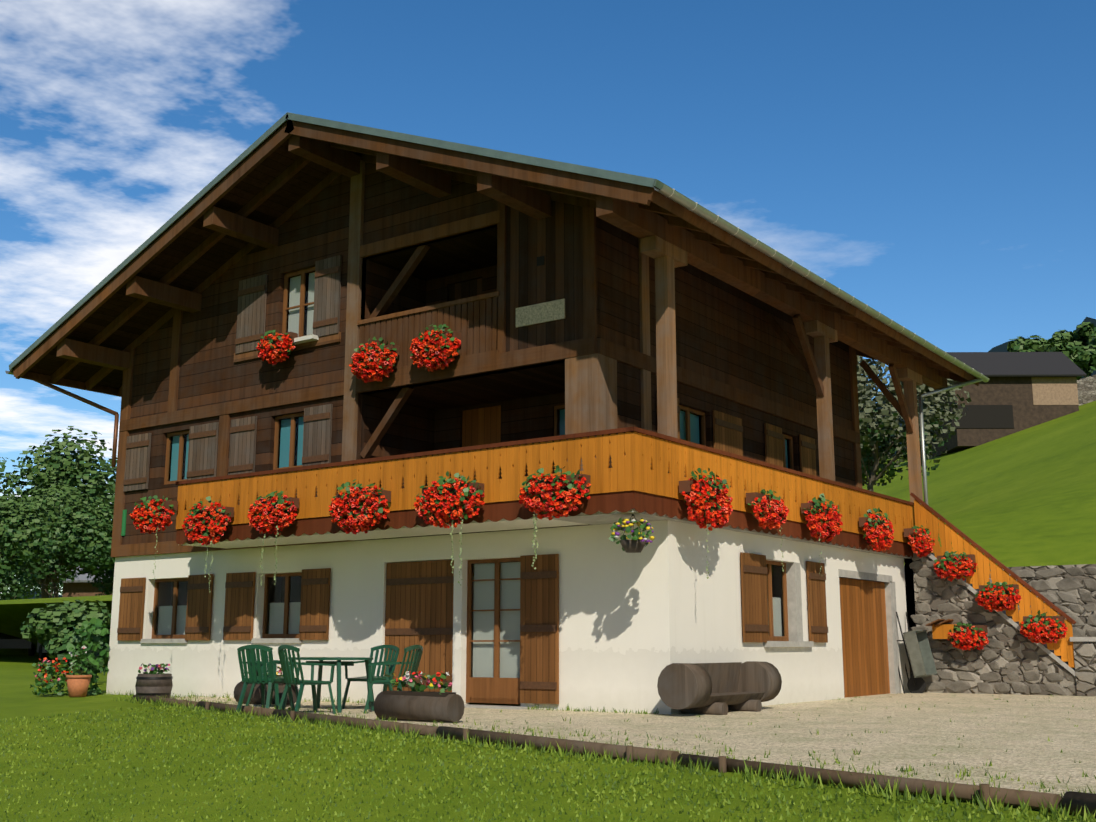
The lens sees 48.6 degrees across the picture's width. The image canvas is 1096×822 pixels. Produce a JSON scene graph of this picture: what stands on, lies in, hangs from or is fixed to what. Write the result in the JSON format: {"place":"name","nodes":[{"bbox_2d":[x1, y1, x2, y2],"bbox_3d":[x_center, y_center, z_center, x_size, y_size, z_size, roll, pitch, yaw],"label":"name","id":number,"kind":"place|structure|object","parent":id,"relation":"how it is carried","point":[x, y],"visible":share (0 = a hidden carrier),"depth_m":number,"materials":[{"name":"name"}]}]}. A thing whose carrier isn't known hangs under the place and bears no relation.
{"place":"outdoors","nodes":[
{"label":"outdoors","id":0,"kind":"place"},
{"bbox_2d":[0,655,1095,821],"bbox_3d":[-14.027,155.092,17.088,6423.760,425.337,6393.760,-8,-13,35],"label":"lawn","id":1,"kind":"structure","parent":0,"point":[18,698],"depth_m":9.65,"materials":[{"name":"green plant"}]},
{"bbox_2d":[0,633,34,655],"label":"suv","id":2,"kind":"object","parent":1,"relation":"on","point":[9,641],"visible":0.33,"depth_m":59.43,"materials":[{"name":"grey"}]},
{"bbox_2d":[0,492,60,599],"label":"tree","id":3,"kind":"object","parent":1,"relation":"on","point":[23,524],"visible":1,"depth_m":68.46,"materials":[{"name":"green plant"}]},
{"bbox_2d":[0,560,74,598],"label":"tree","id":4,"kind":"object","parent":1,"relation":"on","point":[31,584],"visible":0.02,"depth_m":107.58,"materials":[{"name":"green plant"}]},
{"bbox_2d":[14,570,62,597],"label":"tree","id":5,"kind":"object","parent":1,"relation":"on","point":[50,590],"depth_m":134.17,"materials":[{"name":"green plant"}]},
{"bbox_2d":[37,641,54,659],"bbox_3d":[-22.377,10.854,56.545,1.820,1.400,4.400,7,-13,-34],"label":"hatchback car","id":6,"kind":"object","parent":1,"relation":"on","point":[41,651],"visible":0.1,"depth_m":56.92,"materials":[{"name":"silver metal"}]},
{"bbox_2d":[0,426,116,597],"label":"tall tree","id":7,"kind":"object","parent":1,"relation":"on","point":[65,468],"visible":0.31,"depth_m":85.35,"materials":[{"name":"green plant"}]},
{"bbox_2d":[4,480,114,597],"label":"tree","id":8,"kind":"object","parent":1,"relation":"on","point":[81,526],"visible":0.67,"depth_m":78.91,"materials":[{"name":"green plant"}]},
{"bbox_2d":[20,599,110,666],"bbox_3d":[-16.608,8.042,42.967,3.060,2.739,3.478,-8,-13,35],"label":"bush","id":9,"kind":"object","parent":1,"relation":"on","point":[55,638],"visible":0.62,"depth_m":42.15,"materials":[{"name":"green plant"}]},
{"bbox_2d":[30,617,109,695],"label":"shrub flowers","id":10,"kind":"object","parent":1,"relation":"on","point":[98,629],"visible":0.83,"depth_m":22.86,"materials":[{"name":"green plant"}]},
{"bbox_2d":[66,646,93,696],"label":"terracotta pot plants","id":11,"kind":"object","parent":1,"relation":"on","point":[77,685],"visible":1,"depth_m":22.00,"materials":[{"name":"orange ceramic"}]},
{"bbox_2d":[51,566,112,596],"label":"chalet","id":12,"kind":"object","parent":1,"relation":"on","point":[79,586],"depth_m":117.04,"materials":[{"name":"brown"}]},
{"bbox_2d":[78,553,114,595],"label":"tree","id":13,"kind":"object","parent":1,"relation":"on","point":[107,576],"visible":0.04,"depth_m":93.63,"materials":[{"name":"green plant"}]},
{"bbox_2d":[5,112,1067,713],"bbox_3d":[0.318,0.860,24.155,16.772,9.635,14.025,-8,-13,35],"label":"chalet","id":14,"kind":"object","parent":1,"relation":"on","point":[489,426],"visible":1,"depth_m":19.85,"materials":[{"name":"brown wood"}]},
{"bbox_2d":[133,694,1095,817],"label":"log edging","id":15,"kind":"object","parent":1,"relation":"on","point":[964,792],"visible":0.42,"depth_m":9.08,"materials":[{"name":"brown wood"}]},
{"bbox_2d":[904,493,1095,695],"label":"stone wall","id":16,"kind":"structure","parent":1,"relation":"on","point":[1009,658],"depth_m":22.83,"materials":[{"name":"stone"}]},
{"bbox_2d":[926,619,956,638],"bbox_3d":[7.433,4.113,22.893,0.454,0.370,0.510,-8,-13,35],"label":"mailbox","id":17,"kind":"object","parent":16,"relation":"attached to","point":[940,629],"depth_m":22.85,"materials":[{"name":"brown wood"}]},
{"bbox_2d":[0,401,1095,655],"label":"hill meadow","id":18,"kind":"structure","parent":0,"point":[1026,497],"depth_m":48.38,"materials":[{"name":"green plant"}]},
{"bbox_2d":[862,427,896,486],"bbox_3d":[11.283,2.916,48.278,4.608,5.786,4.431,6,-12,-27],"label":"hill tree","id":19,"kind":"object","parent":18,"relation":"on","point":[882,481],"depth_m":47.50,"materials":[{"name":"green plant"}]},
{"bbox_2d":[856,355,970,491],"bbox_3d":[12.252,1.129,45.313,6.232,7.766,6.629,10,-14,-41],"label":"hill tree","id":20,"kind":"object","parent":18,"relation":"on","point":[872,434],"visible":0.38,"depth_m":44.61,"materials":[{"name":"green plant"}]},
{"bbox_2d":[929,352,1086,456],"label":"neighbouring house","id":21,"kind":"structure","parent":18,"relation":"on","point":[1018,392],"depth_m":102.82,"materials":[{"name":"brown wood"}]},
{"bbox_2d":[1007,335,1051,351],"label":"crest tree","id":22,"kind":"object","parent":18,"relation":"on","point":[1024,344],"visible":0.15,"depth_m":152.46,"materials":[{"name":"green plant"}]},
{"bbox_2d":[1039,337,1095,379],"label":"crest tree","id":23,"kind":"object","parent":18,"relation":"on","point":[1084,361],"visible":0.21,"depth_m":147.33,"materials":[{"name":"green plant"}]},
{"bbox_2d":[1050,322,1095,375],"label":"crest tree","id":24,"kind":"object","parent":18,"relation":"on","point":[1078,337],"visible":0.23,"depth_m":154.93,"materials":[{"name":"green plant"}]},
{"bbox_2d":[1077,375,1095,405],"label":"stone wall","id":25,"kind":"structure","parent":18,"relation":"on","point":[1086,387],"depth_m":111.65,"materials":[{"name":"grey stone"}]},
{"bbox_2d":[1086,327,1095,366],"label":"crest tree","id":26,"kind":"object","parent":18,"relation":"on","point":[1092,338],"visible":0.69,"depth_m":150.02,"materials":[{"name":"green plant"}]},
{"bbox_2d":[0,0,1095,594],"label":"sky","id":27,"kind":"structure","parent":0,"point":[931,162],"materials":[{"name":"blue"}]},
{"bbox_2d":[4,317,1095,599],"bbox_3d":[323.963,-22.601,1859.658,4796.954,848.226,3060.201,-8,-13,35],"label":"mountain range","id":28,"kind":"structure","parent":0,"point":[1004,345],"depth_m":3068.66,"materials":[{"name":"blue"}]},
{"bbox_2d":[170,692,1095,795],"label":"gravel drive","id":29,"kind":"structure","parent":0,"point":[928,729],"depth_m":12.78,"materials":[{"name":"beige gravel"}]},
{"bbox_2d":[135,663,172,701],"bbox_3d":[-6.537,4.502,20.143,0.600,0.618,0.600,-8,-13,35],"label":"barrel planter","id":30,"kind":"object","parent":29,"relation":"on","point":[153,682],"visible":0.98,"depth_m":19.93,"materials":[{"name":"brown wood"}]},
{"bbox_2d":[234,665,298,704],"bbox_3d":[-4.291,4.171,18.504,1.100,0.589,0.340,-8,-13,35],"label":"log planter","id":31,"kind":"object","parent":29,"relation":"on","point":[256,697],"visible":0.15,"depth_m":18.38,"materials":[{"name":"brown wood"}]},
{"bbox_2d":[236,645,422,713],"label":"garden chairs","id":32,"kind":"object","parent":29,"relation":"on","point":[258,670],"visible":0.9,"depth_m":16.38,"materials":[{"name":"green plastic"}]},
{"bbox_2d":[374,671,464,721],"bbox_3d":[-1.542,3.407,14.514,1.150,0.584,0.340,-8,-13,35],"label":"log planter","id":33,"kind":"object","parent":29,"relation":"on","point":[419,704],"visible":1,"depth_m":14.37,"materials":[{"name":"brown wood"}]},
{"bbox_2d":[657,661,781,714],"bbox_3d":[2.342,3.736,16.377,0.630,0.681,2.500,-8,-13,35],"label":"trough","id":34,"kind":"object","parent":29,"relation":"on","point":[709,688],"visible":0.96,"depth_m":16.28,"materials":[{"name":"brown wood"}]},
{"bbox_2d":[896,612,936,692],"bbox_3d":[6.886,4.584,22.882,0.671,1.577,0.624,-8,-13,35],"label":"wheelbarrow","id":35,"kind":"object","parent":29,"relation":"on","point":[920,657],"visible":0.81,"depth_m":22.72,"materials":[{"name":"grey metal"}]}
]}

